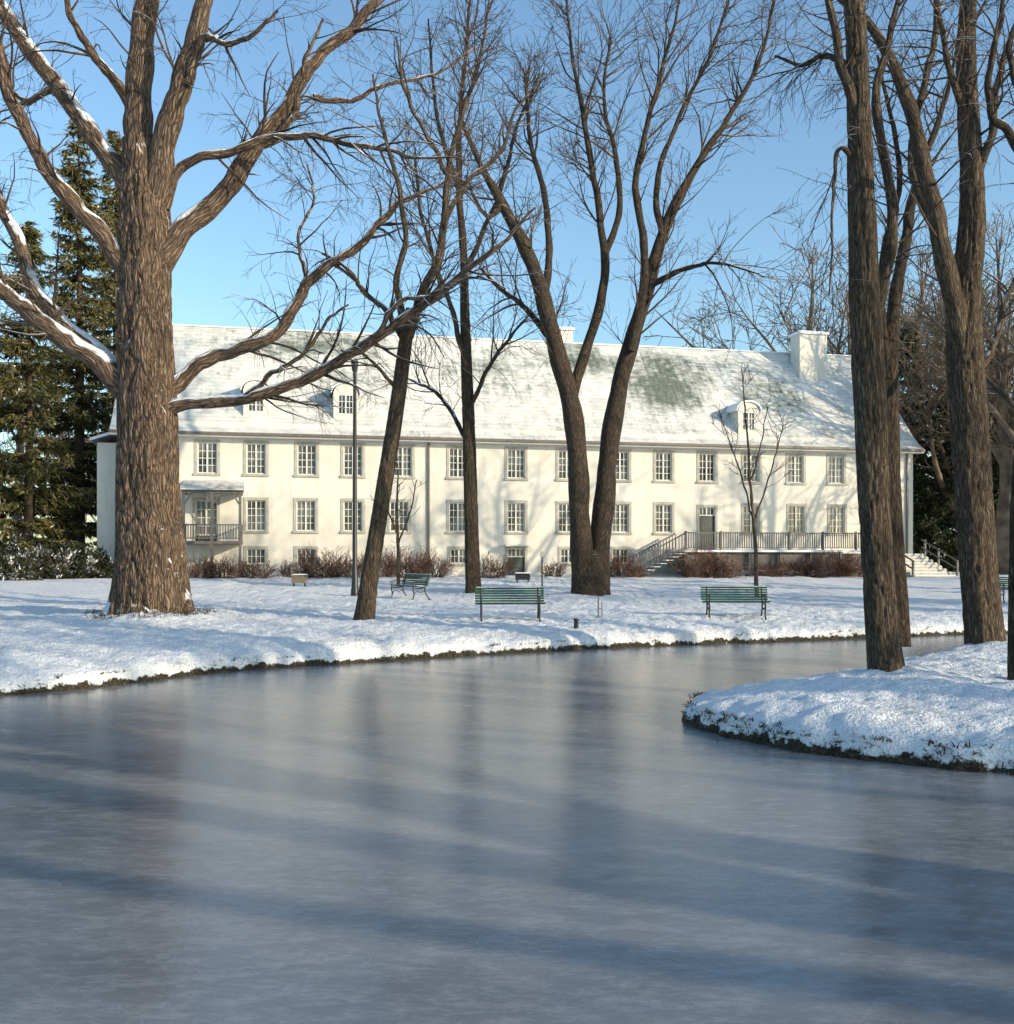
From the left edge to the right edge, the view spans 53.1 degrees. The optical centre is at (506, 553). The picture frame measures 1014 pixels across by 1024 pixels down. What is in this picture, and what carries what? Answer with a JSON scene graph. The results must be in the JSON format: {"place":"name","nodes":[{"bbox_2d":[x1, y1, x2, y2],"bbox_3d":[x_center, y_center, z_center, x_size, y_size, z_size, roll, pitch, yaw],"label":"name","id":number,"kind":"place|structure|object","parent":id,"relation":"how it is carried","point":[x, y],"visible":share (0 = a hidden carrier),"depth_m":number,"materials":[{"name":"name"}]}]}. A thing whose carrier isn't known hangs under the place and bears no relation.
{"place":"outdoors","nodes":[
{"label":"outdoors","id":0,"kind":"place"},
{"bbox_2d":[0,634,1013,1023],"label":"frozen pond ice","id":1,"kind":"structure","parent":0,"point":[590,836],"depth_m":7.73,"materials":[{"name":"grey ice"}]},
{"bbox_2d":[0,572,1013,772],"bbox_3d":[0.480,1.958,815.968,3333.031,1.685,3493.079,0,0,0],"label":"ground","id":2,"kind":"structure","parent":0,"point":[961,694],"depth_m":23.08,"materials":[{"name":"white snow"}]},
{"bbox_2d":[0,548,43,580],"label":"juniper bush","id":3,"kind":"object","parent":2,"relation":"on","point":[8,572],"visible":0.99,"depth_m":45.79,"materials":[{"name":"green plant"}]},
{"bbox_2d":[0,256,55,518],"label":"spruce tree","id":4,"kind":"object","parent":2,"relation":"on","point":[11,469],"visible":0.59,"depth_m":51.88,"materials":[{"name":"green plant"}]},
{"bbox_2d":[0,545,62,579],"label":"juniper bush","id":5,"kind":"object","parent":2,"relation":"on","point":[39,556],"visible":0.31,"depth_m":47.66,"materials":[{"name":"green plant"}]},
{"bbox_2d":[1,528,72,553],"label":"juniper bush","id":6,"kind":"object","parent":2,"relation":"on","point":[15,542],"visible":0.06,"depth_m":51.54,"materials":[{"name":"green plant"}]},
{"bbox_2d":[0,337,94,534],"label":"background tree","id":7,"kind":"object","parent":2,"relation":"on","point":[20,475],"visible":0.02,"depth_m":73.60,"materials":[{"name":"plant"}]},
{"bbox_2d":[0,220,96,553],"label":"spruce tree","id":8,"kind":"object","parent":2,"relation":"on","point":[35,394],"visible":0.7,"depth_m":52.88,"materials":[{"name":"green plant"}]},
{"bbox_2d":[3,547,104,578],"bbox_3d":[-21.840,0.554,49.081,4.902,1.849,3.899,0,0,0],"label":"juniper bush","id":9,"kind":"object","parent":2,"relation":"on","point":[61,564],"visible":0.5,"depth_m":48.32,"materials":[{"name":"green plant"}]},
{"bbox_2d":[0,378,112,549],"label":"background tree","id":10,"kind":"object","parent":2,"relation":"on","point":[63,435],"visible":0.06,"depth_m":69.26,"materials":[{"name":"plant"}]},
{"bbox_2d":[0,290,114,452],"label":"background tree","id":11,"kind":"object","parent":2,"relation":"on","point":[14,315],"visible":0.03,"depth_m":61.51,"materials":[{"name":"plant"}]},
{"bbox_2d":[0,119,117,552],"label":"spruce tree","id":12,"kind":"object","parent":2,"relation":"on","point":[83,418],"visible":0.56,"depth_m":57.67,"materials":[{"name":"green plant"}]},
{"bbox_2d":[49,544,113,578],"bbox_3d":[-20.515,0.499,50.085,4.486,1.975,3.959,0,0,0],"label":"juniper bush","id":13,"kind":"object","parent":2,"relation":"on","point":[91,559],"visible":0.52,"depth_m":49.39,"materials":[{"name":"green plant"}]},
{"bbox_2d":[69,127,121,480],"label":"spruce tree","id":14,"kind":"object","parent":2,"relation":"on","point":[108,202],"visible":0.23,"depth_m":73.53,"materials":[{"name":"green plant"}]},
{"bbox_2d":[97,443,116,563],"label":"side wing","id":15,"kind":"structure","parent":2,"relation":"on","point":[106,458],"depth_m":53.59,"materials":[{"name":"white paint"}]},
{"bbox_2d":[89,432,116,444],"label":"side wing roof","id":16,"kind":"structure","parent":15,"relation":"on","point":[107,437],"depth_m":54.75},
{"bbox_2d":[84,606,217,618],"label":"dry grass tuft","id":17,"kind":"object","parent":2,"relation":"on","point":[139,616],"visible":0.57,"depth_m":25.47,"materials":[{"name":"brown plant"}]},
{"bbox_2d":[187,550,226,578],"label":"bare shrub","id":18,"kind":"object","parent":2,"relation":"on","point":[195,571],"visible":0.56,"depth_m":49.55,"materials":[{"name":"brown plant"}]},
{"bbox_2d":[182,490,242,567],"bbox_3d":[-15.104,-0.950,52.176,2.891,4.500,2.060,0,0,-12],"label":"porch frame","id":19,"kind":"object","parent":2,"relation":"on","point":[211,542],"visible":0.94,"depth_m":51.20,"materials":[{"name":"grey wood"}]},
{"bbox_2d":[180,480,243,490],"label":"porch roof","id":20,"kind":"structure","parent":19,"relation":"on","point":[212,484],"depth_m":51.87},
{"bbox_2d":[192,551,256,578],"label":"bare shrub","id":21,"kind":"object","parent":2,"relation":"on","point":[227,569],"visible":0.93,"depth_m":49.74,"materials":[{"name":"brown plant"}]},
{"bbox_2d":[230,558,280,578],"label":"bare shrub","id":22,"kind":"object","parent":2,"relation":"on","point":[267,573],"visible":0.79,"depth_m":51.00,"materials":[{"name":"brown plant"}]},
{"bbox_2d":[0,0,576,614],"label":"cottonwood tree","id":23,"kind":"object","parent":2,"relation":"on","point":[142,380],"visible":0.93,"depth_m":25.91,"materials":[{"name":"brown plant"}]},
{"bbox_2d":[274,557,319,577],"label":"bare shrub","id":24,"kind":"object","parent":2,"relation":"on","point":[287,573],"visible":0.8,"depth_m":51.48,"materials":[{"name":"brown plant"}]},
{"bbox_2d":[291,574,307,586],"bbox_3d":[-8.953,1.185,43.814,0.650,0.600,0.330,0,0,0],"label":"information plaque","id":25,"kind":"object","parent":2,"relation":"on","point":[299,578],"visible":0.95,"depth_m":43.78,"materials":[{"name":"beige metal"}]},
{"bbox_2d":[288,542,360,577],"bbox_3d":[-9.382,0.340,52.084,3.996,1.823,2.858,0,0,0],"label":"bare shrub","id":26,"kind":"object","parent":2,"relation":"on","point":[318,561],"visible":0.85,"depth_m":51.66,"materials":[{"name":"brown plant"}]},
{"bbox_2d":[316,551,362,577],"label":"bare shrub","id":27,"kind":"object","parent":2,"relation":"on","point":[346,567],"visible":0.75,"depth_m":51.71,"materials":[{"name":"brown plant"}]},
{"bbox_2d":[351,358,358,595],"bbox_3d":[-5.610,-2.767,37.401,0.292,8.840,0.300,0,0,0],"label":"street lamp","id":28,"kind":"object","parent":2,"relation":"on","point":[354,589],"visible":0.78,"depth_m":37.33,"materials":[{"name":"black metal"}]},
{"bbox_2d":[342,549,409,577],"bbox_3d":[-6.729,0.435,52.719,3.664,1.775,2.808,0,0,0],"label":"bare shrub","id":29,"kind":"object","parent":2,"relation":"on","point":[386,573],"visible":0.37,"depth_m":52.33,"materials":[{"name":"brown plant"}]},
{"bbox_2d":[365,457,426,584],"bbox_3d":[-4.947,-1.341,46.114,2.744,6.031,1.457,0,0,-31],"label":"young tree","id":30,"kind":"object","parent":2,"relation":"on","point":[396,528],"visible":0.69,"depth_m":45.96,"materials":[{"name":"brown plant"}]},
{"bbox_2d":[379,544,441,577],"bbox_3d":[-5.239,0.335,52.853,3.848,1.938,3.121,0,0,0],"label":"bare shrub","id":31,"kind":"object","parent":2,"relation":"on","point":[416,563],"visible":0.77,"depth_m":52.46,"materials":[{"name":"brown plant"}]},
{"bbox_2d":[390,573,430,599],"bbox_3d":[-3.444,1.171,35.924,0.820,0.926,1.850,0,0,-36],"label":"park bench","id":32,"kind":"object","parent":2,"relation":"on","point":[424,579],"visible":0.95,"depth_m":35.86,"materials":[{"name":"green paint"}]},
{"bbox_2d":[407,552,462,577],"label":"bare shrub","id":33,"kind":"object","parent":2,"relation":"on","point":[441,568],"visible":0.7,"depth_m":52.75,"materials":[{"name":"brown plant"}]},
{"bbox_2d":[284,0,589,619],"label":"bare tree","id":34,"kind":"object","parent":2,"relation":"on","point":[365,608],"visible":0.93,"depth_m":26.08,"materials":[{"name":"brown plant"}]},
{"bbox_2d":[351,0,585,592],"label":"bare tree","id":35,"kind":"object","parent":2,"relation":"on","point":[469,396],"visible":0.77,"depth_m":39.84,"materials":[{"name":"brown plant"}]},
{"bbox_2d":[464,553,518,578],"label":"bare shrub","id":36,"kind":"object","parent":2,"relation":"on","point":[490,569],"visible":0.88,"depth_m":53.81,"materials":[{"name":"brown plant"}]},
{"bbox_2d":[4,433,1013,540],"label":"distant trees","id":37,"kind":"object","parent":2,"relation":"on","point":[93,518],"depth_m":113.38,"materials":[{"name":"plant"}]},
{"bbox_2d":[475,586,545,621],"bbox_3d":[0.080,1.345,26.908,1.850,0.926,0.820,0,0,-3],"label":"park bench","id":38,"kind":"object","parent":2,"relation":"on","point":[538,601],"visible":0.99,"depth_m":27.13,"materials":[{"name":"green paint"}]},
{"bbox_2d":[515,572,529,582],"bbox_3d":[0.740,1.145,47.910,0.700,0.500,0.330,0,0,0],"label":"information plaque","id":39,"kind":"object","parent":2,"relation":"on","point":[522,577],"visible":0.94,"depth_m":47.84,"materials":[{"name":"black metal"}]},
{"bbox_2d":[540,551,543,594],"bbox_3d":[1.273,0.770,36.850,0.160,1.700,0.065,0,0,0],"label":"sign post","id":40,"kind":"object","parent":2,"relation":"on","point":[541,554],"visible":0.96,"depth_m":36.83,"materials":[{"name":"black metal"}]},
{"bbox_2d":[178,421,912,576],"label":"walls","id":41,"kind":"structure","parent":2,"relation":"on","point":[541,490],"depth_m":56.55,"materials":[{"name":"white paint"}]},
{"bbox_2d":[195,516,713,575],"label":"doors","id":42,"kind":"structure","parent":41,"relation":"attached to","point":[706,523],"depth_m":59.14,"materials":[{"name":"paint"}]},
{"bbox_2d":[483,545,532,574],"bbox_3d":[-0.006,0.410,56.149,2.750,1.780,0.770,0,0,-12],"label":"entrance hood","id":43,"kind":"object","parent":41,"relation":"attached to","point":[494,559],"visible":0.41,"depth_m":55.76,"materials":[{"name":"white paint"}]},
{"bbox_2d":[109,326,922,448],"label":"roof","id":44,"kind":"structure","parent":41,"relation":"on","point":[671,391],"depth_m":59.64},
{"bbox_2d":[243,381,758,434],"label":"dormer walls","id":45,"kind":"structure","parent":44,"relation":"on","point":[348,388],"depth_m":55.26,"materials":[{"name":"white paint"}]},
{"bbox_2d":[240,378,761,412],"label":"dormer roofs","id":46,"kind":"structure","parent":45,"relation":"on","point":[732,408],"depth_m":59.77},
{"bbox_2d":[172,324,850,356],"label":"ridge snow","id":47,"kind":"structure","parent":44,"relation":"on","point":[501,339],"depth_m":62.55,"materials":[{"name":"white snow"}]},
{"bbox_2d":[560,330,826,379],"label":"chimneys","id":48,"kind":"object","parent":44,"relation":"on","point":[808,357],"visible":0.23,"depth_m":64.85,"materials":[{"name":"white paint"}]},
{"bbox_2d":[559,326,828,337],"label":"chimney caps","id":49,"kind":"object","parent":48,"relation":"on","point":[789,336],"visible":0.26,"depth_m":64.71,"materials":[{"name":"white snow"}]},
{"bbox_2d":[109,431,923,453],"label":"soffit","id":50,"kind":"structure","parent":41,"relation":"attached to","point":[453,441],"depth_m":56.08,"materials":[{"name":"white paint"}]},
{"bbox_2d":[109,429,924,554],"bbox_3d":[2.482,-2.500,56.724,46.559,7.600,0.710,0,0,-12],"label":"gutter and downpipes","id":51,"kind":"object","parent":41,"relation":"attached to","point":[495,440],"visible":0.59,"depth_m":55.81,"materials":[{"name":"metal"}]},
{"bbox_2d":[192,439,846,575],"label":"window surrounds","id":52,"kind":"object","parent":41,"relation":"attached to","point":[363,531],"visible":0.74,"depth_m":56.53,"materials":[{"name":"stone"}]},
{"bbox_2d":[195,391,843,563],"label":"window frames","id":53,"kind":"structure","parent":41,"relation":"attached to","point":[516,470],"depth_m":56.14,"materials":[{"name":"white wood"}]},
{"bbox_2d":[197,395,841,562],"bbox_3d":[3.189,-4.060,57.699,40.048,9.220,0.513,0,0,-12],"label":"window glass","id":54,"kind":"object","parent":53,"relation":"in","point":[301,459],"visible":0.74,"depth_m":56.14,"materials":[{"name":"grey glass"}]},
{"bbox_2d":[536,560,568,576],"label":"bare shrub","id":55,"kind":"object","parent":2,"relation":"on","point":[550,572],"visible":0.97,"depth_m":54.93,"materials":[{"name":"brown plant"}]},
{"bbox_2d":[573,618,578,628],"bbox_3d":[1.724,1.747,25.289,0.150,0.270,0.150,0,0,0],"label":"path bollard","id":56,"kind":"object","parent":2,"relation":"on","point":[576,620],"visible":0.94,"depth_m":25.24,"materials":[{"name":"black metal"}]},
{"bbox_2d":[598,597,601,617],"bbox_3d":[2.600,1.532,28.378,0.132,0.620,0.040,0,0,0],"label":"wooden stake","id":57,"kind":"object","parent":2,"relation":"on","point":[599,608],"visible":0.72,"depth_m":28.36,"materials":[{"name":"grey wood"}]},
{"bbox_2d":[402,0,833,595],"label":"forked tree","id":58,"kind":"object","parent":2,"relation":"on","point":[590,544],"visible":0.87,"depth_m":38.51,"materials":[{"name":"brown plant"}]},
{"bbox_2d":[610,549,648,576],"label":"bare shrub","id":59,"kind":"object","parent":2,"relation":"on","point":[616,566],"visible":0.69,"depth_m":55.02,"materials":[{"name":"brown plant"}]},
{"bbox_2d":[620,562,651,577],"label":"bare shrub","id":60,"kind":"object","parent":2,"relation":"on","point":[637,570],"visible":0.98,"depth_m":54.17,"materials":[{"name":"brown plant"}]},
{"bbox_2d":[666,541,736,577],"bbox_3d":[10.561,0.299,55.363,3.880,2.187,3.642,0,0,0],"label":"bare shrub","id":61,"kind":"object","parent":2,"relation":"on","point":[683,572],"visible":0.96,"depth_m":55.12,"materials":[{"name":"brown plant"}]},
{"bbox_2d":[689,550,764,577],"bbox_3d":[11.923,0.567,55.461,3.313,1.768,3.224,0,0,-26],"label":"bare shrub","id":62,"kind":"object","parent":2,"relation":"on","point":[726,570],"visible":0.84,"depth_m":55.10,"materials":[{"name":"brown plant"}]},
{"bbox_2d":[701,585,770,619],"bbox_3d":[6.380,1.365,28.319,1.850,0.926,0.820,0,0,3],"label":"park bench","id":63,"kind":"object","parent":2,"relation":"on","point":[707,597],"visible":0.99,"depth_m":28.54,"materials":[{"name":"green paint"}]},
{"bbox_2d":[626,531,860,576],"bbox_3d":[13.755,0.086,58.133,14.016,2.691,1.575,0,0,-12],"label":"terrace railing","id":64,"kind":"object","parent":2,"relation":"on","point":[769,558],"visible":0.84,"depth_m":57.62,"materials":[{"name":"grey wood"}]},
{"bbox_2d":[702,360,803,595],"bbox_3d":[8.893,-2.675,37.320,3.515,8.723,2.649,0,0,0],"label":"young tree","id":65,"kind":"object","parent":2,"relation":"on","point":[754,518],"visible":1,"depth_m":36.96,"materials":[{"name":"brown plant"}]},
{"bbox_2d":[645,550,860,573],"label":"terrace deck and steps","id":66,"kind":"structure","parent":2,"relation":"on","point":[752,551],"depth_m":57.50,"materials":[{"name":"grey wood"}]},
{"bbox_2d":[746,558,793,576],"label":"bare shrub","id":67,"kind":"object","parent":2,"relation":"on","point":[773,571],"visible":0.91,"depth_m":56.06,"materials":[{"name":"brown plant"}]},
{"bbox_2d":[643,223,942,390],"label":"background tree","id":68,"kind":"object","parent":2,"relation":"on","point":[809,317],"visible":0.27,"depth_m":84.84,"materials":[{"name":"brown plant"}]},
{"bbox_2d":[779,555,835,577],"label":"bare shrub","id":69,"kind":"object","parent":2,"relation":"on","point":[806,571],"visible":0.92,"depth_m":56.34,"materials":[{"name":"brown plant"}]},
{"bbox_2d":[802,545,862,577],"bbox_3d":[18.237,0.536,57.188,3.614,1.979,2.953,0,0,12],"label":"bare shrub","id":70,"kind":"object","parent":2,"relation":"on","point":[829,573],"visible":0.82,"depth_m":56.63,"materials":[{"name":"brown plant"}]},
{"bbox_2d":[831,553,862,576],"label":"bare shrub","id":71,"kind":"object","parent":2,"relation":"on","point":[858,572],"visible":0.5,"depth_m":56.78,"materials":[{"name":"brown plant"}]},
{"bbox_2d":[716,0,981,671],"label":"bare tree","id":72,"kind":"object","parent":2,"relation":"on","point":[868,284],"visible":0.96,"depth_m":15.24,"materials":[{"name":"brown plant"}]},
{"bbox_2d":[776,282,938,374],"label":"background tree","id":73,"kind":"object","parent":2,"relation":"on","point":[831,318],"visible":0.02,"depth_m":93.98,"materials":[{"name":"brown plant"}]},
{"bbox_2d":[772,0,1013,644],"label":"bare tree","id":74,"kind":"object","parent":2,"relation":"on","point":[959,270],"visible":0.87,"depth_m":19.34,"materials":[{"name":"brown plant"}]},
{"bbox_2d":[787,208,1013,495],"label":"background tree","id":75,"kind":"object","parent":2,"relation":"on","point":[922,295],"visible":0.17,"depth_m":77.00,"materials":[{"name":"brown plant"}]},
{"bbox_2d":[804,0,1011,646],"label":"bare tree","id":76,"kind":"object","parent":2,"relation":"on","point":[891,328],"visible":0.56,"depth_m":20.81,"materials":[{"name":"brown plant"}]},
{"bbox_2d":[898,320,948,555],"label":"cedar tree","id":77,"kind":"object","parent":2,"relation":"on","point":[902,366],"visible":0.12,"depth_m":73.50,"materials":[{"name":"green plant"}]},
{"bbox_2d":[905,539,958,576],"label":"stone steps","id":78,"kind":"structure","parent":2,"relation":"on","point":[917,565],"depth_m":58.14,"materials":[{"name":"white stone"}]},
{"bbox_2d":[923,336,944,516],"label":"cedar tree","id":79,"kind":"object","parent":2,"relation":"on","point":[940,398],"depth_m":88.31,"materials":[{"name":"green plant"}]},
{"bbox_2d":[913,398,957,569],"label":"cedar tree","id":80,"kind":"object","parent":2,"relation":"on","point":[929,490],"visible":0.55,"depth_m":65.50,"materials":[{"name":"green plant"}]},
{"bbox_2d":[913,502,959,571],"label":"yew hedge","id":81,"kind":"object","parent":2,"relation":"on","point":[917,549],"visible":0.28,"depth_m":65.26,"materials":[{"name":"green plant"}]},
{"bbox_2d":[887,202,1013,574],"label":"background tree","id":82,"kind":"object","parent":2,"relation":"on","point":[1004,458],"visible":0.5,"depth_m":59.66,"materials":[{"name":"plant"}]},
{"bbox_2d":[887,245,1013,479],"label":"background tree","id":83,"kind":"object","parent":2,"relation":"on","point":[947,438],"visible":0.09,"depth_m":71.82,"materials":[{"name":"plant"}]},
{"bbox_2d":[898,281,1013,571],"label":"background tree","id":84,"kind":"object","parent":2,"relation":"on","point":[928,410],"visible":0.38,"depth_m":64.28,"materials":[{"name":"brown plant"}]},
{"bbox_2d":[899,261,1013,453],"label":"background tree","id":85,"kind":"object","parent":2,"relation":"on","point":[1002,421],"visible":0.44,"depth_m":58.91,"materials":[{"name":"plant"}]},
{"bbox_2d":[899,269,1013,492],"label":"background tree","id":86,"kind":"object","parent":2,"relation":"on","point":[934,388],"visible":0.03,"depth_m":80.40,"materials":[{"name":"plant"}]},
{"bbox_2d":[902,282,1013,421],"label":"bare tree","id":87,"kind":"object","parent":2,"relation":"on","point":[1007,399],"visible":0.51,"depth_m":41.92,"materials":[{"name":"brown plant"}]},
{"bbox_2d":[932,424,995,509],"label":"cedar tree","id":88,"kind":"object","parent":2,"relation":"on","point":[941,468],"visible":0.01,"depth_m":77.91,"materials":[{"name":"green plant"}]},
{"bbox_2d":[934,0,1013,679],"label":"bare tree","id":89,"kind":"object","parent":2,"relation":"on","point":[1004,126],"visible":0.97,"depth_m":14.45,"materials":[{"name":"brown plant"}]},
{"bbox_2d":[938,363,1013,515],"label":"cedar tree","id":90,"kind":"object","parent":2,"relation":"on","point":[995,493],"visible":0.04,"depth_m":69.83,"materials":[{"name":"green plant"}]},
{"bbox_2d":[992,389,1013,514],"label":"cedar tree","id":91,"kind":"object","parent":2,"relation":"on","point":[995,469],"visible":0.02,"depth_m":64.42,"materials":[{"name":"green plant"}]},
{"bbox_2d":[999,577,1007,602],"bbox_3d":[18.062,1.267,35.503,1.850,0.926,0.820,0,0,6],"label":"park bench","id":92,"kind":"object","parent":2,"relation":"on","point":[1003,588],"visible":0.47,"depth_m":35.45,"materials":[{"name":"green paint"}]},
{"bbox_2d":[0,0,1013,550],"label":"sky","id":93,"kind":"structure","parent":0,"point":[210,268],"materials":[{"name":"blue"}]},
{"bbox_2d":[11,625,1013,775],"bbox_3d":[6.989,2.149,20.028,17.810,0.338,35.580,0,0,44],"label":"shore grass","id":94,"kind":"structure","parent":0,"point":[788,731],"depth_m":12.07,"materials":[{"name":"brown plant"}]}
]}

